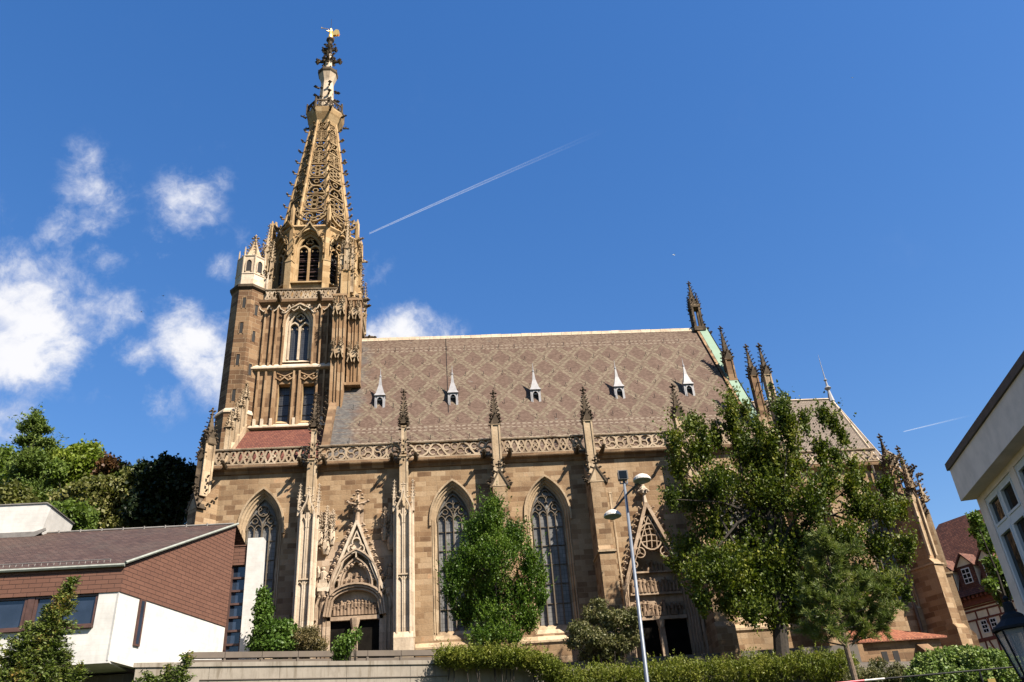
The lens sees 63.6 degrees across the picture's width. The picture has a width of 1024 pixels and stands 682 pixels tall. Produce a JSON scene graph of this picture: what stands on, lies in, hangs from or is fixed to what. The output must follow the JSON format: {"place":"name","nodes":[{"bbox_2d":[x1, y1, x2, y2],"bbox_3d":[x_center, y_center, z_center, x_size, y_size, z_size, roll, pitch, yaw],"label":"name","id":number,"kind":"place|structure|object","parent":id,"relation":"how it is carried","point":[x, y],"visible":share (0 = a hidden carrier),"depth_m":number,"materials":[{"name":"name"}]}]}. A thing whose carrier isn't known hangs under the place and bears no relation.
{"place":"outdoors","nodes":[
{"label":"outdoors","id":0,"kind":"place"},
{"bbox_2d":[132,650,197,681],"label":"yew shoot","id":1,"kind":"object","parent":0,"point":[175,674],"visible":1,"depth_m":20.23,"materials":[{"name":"green plant"}]},
{"bbox_2d":[80,661,914,681],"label":"terrace","id":2,"kind":"structure","parent":0,"point":[117,678],"depth_m":44.72,"materials":[{"name":"grey stone"}]},
{"bbox_2d":[244,584,302,658],"bbox_3d":[-13.498,15.976,46.946,3.279,4.277,2.553,-2,-30,-5],"label":"ivy bush","id":3,"kind":"object","parent":2,"relation":"on","point":[268,633],"visible":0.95,"depth_m":46.38,"materials":[{"name":"green plant"}]},
{"bbox_2d":[290,624,328,658],"bbox_3d":[-11.782,17.084,46.763,2.826,1.964,2.055,-2,-30,-5],"label":"brown bush","id":4,"kind":"object","parent":2,"relation":"on","point":[308,638],"visible":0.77,"depth_m":46.55,"materials":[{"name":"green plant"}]},
{"bbox_2d":[188,650,435,661],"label":"kerb wall","id":5,"kind":"structure","parent":2,"relation":"on","point":[327,655],"depth_m":45.25,"materials":[{"name":"concrete"}]},
{"bbox_2d":[330,626,362,660],"bbox_3d":[-8.961,16.738,44.853,1.705,2.386,1.523,8,-33,-20],"label":"portal sapling","id":6,"kind":"object","parent":2,"relation":"on","point":[345,646],"visible":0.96,"depth_m":44.71,"materials":[{"name":"green plant"}]},
{"bbox_2d":[434,481,556,647],"bbox_3d":[-1.095,14.480,51.689,7.666,11.345,6.142,-2,-30,-5],"label":"hornbeam tree","id":7,"kind":"object","parent":2,"relation":"on","point":[492,593],"visible":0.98,"depth_m":50.78,"materials":[{"name":"green plant"}]},
{"bbox_2d":[185,19,980,665],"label":"church","id":8,"kind":"structure","parent":2,"relation":"on","point":[345,465],"depth_m":65.06,"materials":[{"name":"stone"}]},
{"bbox_2d":[237,487,284,621],"bbox_3d":[-18.255,16.220,59.448,3.420,11.784,0.883,-2,-30,-5],"label":"window","id":9,"kind":"structure","parent":8,"relation":"in","point":[262,515],"depth_m":61.06,"materials":[{"name":"stone"}]},
{"bbox_2d":[429,479,479,640],"bbox_3d":[-4.205,15.779,60.557,3.580,11.759,0.887,-2,-30,-5],"label":"window","id":10,"kind":"structure","parent":8,"relation":"in","point":[451,497],"depth_m":61.49,"materials":[{"name":"stone"}]},
{"bbox_2d":[524,474,580,633],"bbox_3d":[2.869,15.552,61.120,3.580,11.759,0.885,-2,-30,-5],"label":"window","id":11,"kind":"structure","parent":8,"relation":"in","point":[550,507],"depth_m":61.52,"materials":[{"name":"glass"}]},
{"bbox_2d":[716,467,765,621],"bbox_3d":[17.316,15.087,62.267,3.580,11.759,0.887,-2,-30,-5],"label":"window","id":12,"kind":"structure","parent":8,"relation":"in","point":[730,469],"depth_m":63.91,"materials":[{"name":"stone"}]},
{"bbox_2d":[807,487,842,589],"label":"window","id":13,"kind":"structure","parent":8,"relation":"in","point":[828,506],"depth_m":69.24,"materials":[{"name":"stone"}]},
{"bbox_2d":[857,481,921,609],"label":"window","id":14,"kind":"structure","parent":8,"relation":"in","point":[915,595],"depth_m":67.85,"materials":[{"name":"stone"}]},
{"bbox_2d":[563,596,644,666],"bbox_3d":[5.160,17.253,48.539,4.787,4.618,3.689,9,-33,-21],"label":"viburnum shrub","id":15,"kind":"object","parent":2,"relation":"on","point":[606,645],"visible":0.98,"depth_m":47.99,"materials":[{"name":"green plant"}]},
{"bbox_2d":[555,641,860,681],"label":"clipped hedge","id":16,"kind":"object","parent":2,"relation":"on","point":[824,663],"visible":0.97,"depth_m":44.64,"materials":[{"name":"green plant"}]},
{"bbox_2d":[563,644,861,666],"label":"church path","id":17,"kind":"structure","parent":2,"relation":"on","point":[854,648],"depth_m":55.04,"materials":[{"name":"grey stone"}]},
{"bbox_2d":[650,377,922,658],"bbox_3d":[18.170,10.447,52.906,18.253,20.634,8.577,-2,-30,-5],"label":"maple tree","id":18,"kind":"object","parent":2,"relation":"on","point":[764,582],"visible":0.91,"depth_m":51.93,"materials":[{"name":"green plant"}]},
{"bbox_2d":[840,656,910,681],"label":"dark groundcover bush","id":19,"kind":"object","parent":2,"relation":"on","point":[872,671],"visible":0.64,"depth_m":41.89,"materials":[{"name":"green plant"}]},
{"bbox_2d":[0,0,1023,528],"label":"sky","id":20,"kind":"structure","parent":0,"point":[513,166],"materials":[{"name":"blue"}]},
{"bbox_3d":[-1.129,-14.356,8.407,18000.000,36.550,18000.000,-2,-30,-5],"label":"ground","id":21,"kind":"structure","parent":0,"visible":0},
{"bbox_2d":[0,441,19,485],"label":"broadleaf tree","id":22,"kind":"object","parent":21,"relation":"on","point":[4,452],"visible":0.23,"depth_m":104.54,"materials":[{"name":"green plant"}]},
{"bbox_2d":[0,402,69,502],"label":"conifer tree","id":23,"kind":"object","parent":21,"relation":"on","point":[29,463],"visible":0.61,"depth_m":98.35,"materials":[{"name":"green plant"}]},
{"bbox_2d":[0,575,92,681],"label":"yew conifer","id":24,"kind":"object","parent":21,"relation":"on","point":[36,656],"visible":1,"depth_m":20.29,"materials":[{"name":"green plant"}]},
{"bbox_2d":[0,478,136,528],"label":"hillside tree","id":25,"kind":"object","parent":21,"relation":"on","point":[12,493],"visible":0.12,"depth_m":91.10,"materials":[{"name":"green plant"}]},
{"bbox_2d":[43,433,104,489],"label":"lime tree","id":26,"kind":"object","parent":21,"relation":"on","point":[80,457],"visible":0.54,"depth_m":100.82,"materials":[{"name":"green plant"}]},
{"bbox_2d":[50,497,101,530],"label":"round tree","id":27,"kind":"object","parent":21,"relation":"on","point":[81,515],"visible":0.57,"depth_m":76.55,"materials":[{"name":"green plant"}]},
{"bbox_2d":[40,453,136,487],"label":"pale tree","id":28,"kind":"object","parent":21,"relation":"on","point":[56,470],"visible":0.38,"depth_m":96.53,"materials":[{"name":"green plant"}]},
{"bbox_2d":[45,463,136,525],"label":"olive tree","id":29,"kind":"object","parent":21,"relation":"on","point":[102,492],"visible":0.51,"depth_m":87.60,"materials":[{"name":"green plant"}]},
{"bbox_2d":[90,451,130,478],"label":"copper tree","id":30,"kind":"object","parent":21,"relation":"on","point":[107,464],"visible":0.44,"depth_m":97.61,"materials":[{"name":"brown plant"}]},
{"bbox_2d":[0,502,275,676],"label":"parish hall","id":31,"kind":"structure","parent":21,"relation":"on","point":[156,594],"depth_m":43.78,"materials":[{"name":"white paint"}]},
{"bbox_2d":[0,597,28,629],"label":"window","id":32,"kind":"structure","parent":31,"relation":"in","point":[12,610],"depth_m":39.39,"materials":[{"name":"blue glass"}]},
{"bbox_2d":[31,596,56,623],"bbox_3d":[-22.366,12.975,39.465,0.950,1.480,0.180,-2,-30,-5],"label":"window","id":33,"kind":"structure","parent":31,"relation":"in","point":[39,601],"depth_m":39.62,"materials":[{"name":"blue glass"}]},
{"bbox_2d":[63,594,98,624],"bbox_3d":[-20.832,12.926,39.587,1.830,1.480,0.180,-2,-30,-5],"label":"window","id":34,"kind":"structure","parent":31,"relation":"in","point":[87,606],"depth_m":39.63,"materials":[{"name":"blue glass"}]},
{"bbox_2d":[132,599,146,646],"bbox_3d":[-18.497,13.947,40.900,0.236,2.230,0.450,-11,-31,11],"label":"strip window","id":35,"kind":"structure","parent":31,"relation":"in","point":[142,603],"depth_m":40.82,"materials":[{"name":"blue glass"}]},
{"bbox_2d":[222,565,245,659],"bbox_3d":[-16.346,16.447,48.780,1.000,6.480,0.300,-2,-30,-5],"label":"slot window","id":36,"kind":"structure","parent":31,"relation":"in","point":[231,643],"depth_m":48.99,"materials":[{"name":"blue glass"}]},
{"bbox_2d":[117,450,196,527],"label":"dark tree","id":37,"kind":"object","parent":21,"relation":"on","point":[161,492],"visible":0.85,"depth_m":83.91,"materials":[{"name":"green plant"}]},
{"bbox_2d":[133,660,543,681],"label":"retaining wall","id":38,"kind":"structure","parent":21,"relation":"on","point":[361,671],"depth_m":42.97,"materials":[{"name":"concrete"}]},
{"bbox_2d":[431,638,572,681],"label":"draping cotoneaster","id":39,"kind":"object","parent":38,"relation":"on","point":[533,661],"visible":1,"depth_m":44.91,"materials":[{"name":"green plant"}]},
{"bbox_2d":[604,470,650,681],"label":"street lamp","id":40,"kind":"object","parent":21,"relation":"on","point":[613,513],"visible":1,"depth_m":25.94,"materials":[{"name":"metal"}]},
{"bbox_2d":[791,524,908,680],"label":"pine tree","id":41,"kind":"object","parent":21,"relation":"on","point":[838,569],"visible":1,"depth_m":36.85,"materials":[{"name":"green plant"}]},
{"bbox_2d":[844,665,1022,681],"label":"handrail","id":42,"kind":"object","parent":21,"relation":"on","point":[978,670],"visible":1,"depth_m":28.89,"materials":[{"name":"metal"}]},
{"bbox_2d":[902,643,1023,681],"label":"rounded bush","id":43,"kind":"object","parent":21,"relation":"on","point":[955,658],"visible":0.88,"depth_m":40.10,"materials":[{"name":"green plant"}]},
{"bbox_2d":[936,510,1023,655],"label":"timber house","id":44,"kind":"structure","parent":21,"relation":"on","point":[964,555],"depth_m":74.70,"materials":[{"name":"paint"}]},
{"bbox_2d":[980,619,989,633],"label":"window","id":45,"kind":"structure","parent":44,"relation":"in","point":[984,624],"depth_m":73.23,"materials":[{"name":"white glass"}]},
{"bbox_2d":[989,617,997,628],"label":"window","id":46,"kind":"structure","parent":44,"relation":"in","point":[993,621],"depth_m":72.66,"materials":[{"name":"white glass"}]},
{"bbox_2d":[945,351,1023,614],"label":"office building","id":47,"kind":"structure","parent":21,"relation":"on","point":[984,464],"depth_m":20.89,"materials":[{"name":"paint"}]},
{"bbox_2d":[985,473,1023,602],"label":"window","id":48,"kind":"structure","parent":47,"relation":"in","point":[1004,505],"depth_m":21.09,"materials":[{"name":"clear glass"}]},
{"bbox_2d":[991,595,1023,681],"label":"lantern","id":49,"kind":"object","parent":47,"relation":"attached to","point":[1011,622],"depth_m":10.90,"materials":[{"name":"metal"}]},
{"bbox_2d":[1014,457,1023,489],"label":"window","id":50,"kind":"structure","parent":47,"relation":"in","point":[1019,467],"depth_m":19.95,"materials":[{"name":"white glass"}]},
{"bbox_2d":[964,509,1023,657],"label":"plane tree","id":51,"kind":"object","parent":21,"relation":"on","point":[996,583],"visible":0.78,"depth_m":59.26,"materials":[{"name":"green plant"}]}
]}

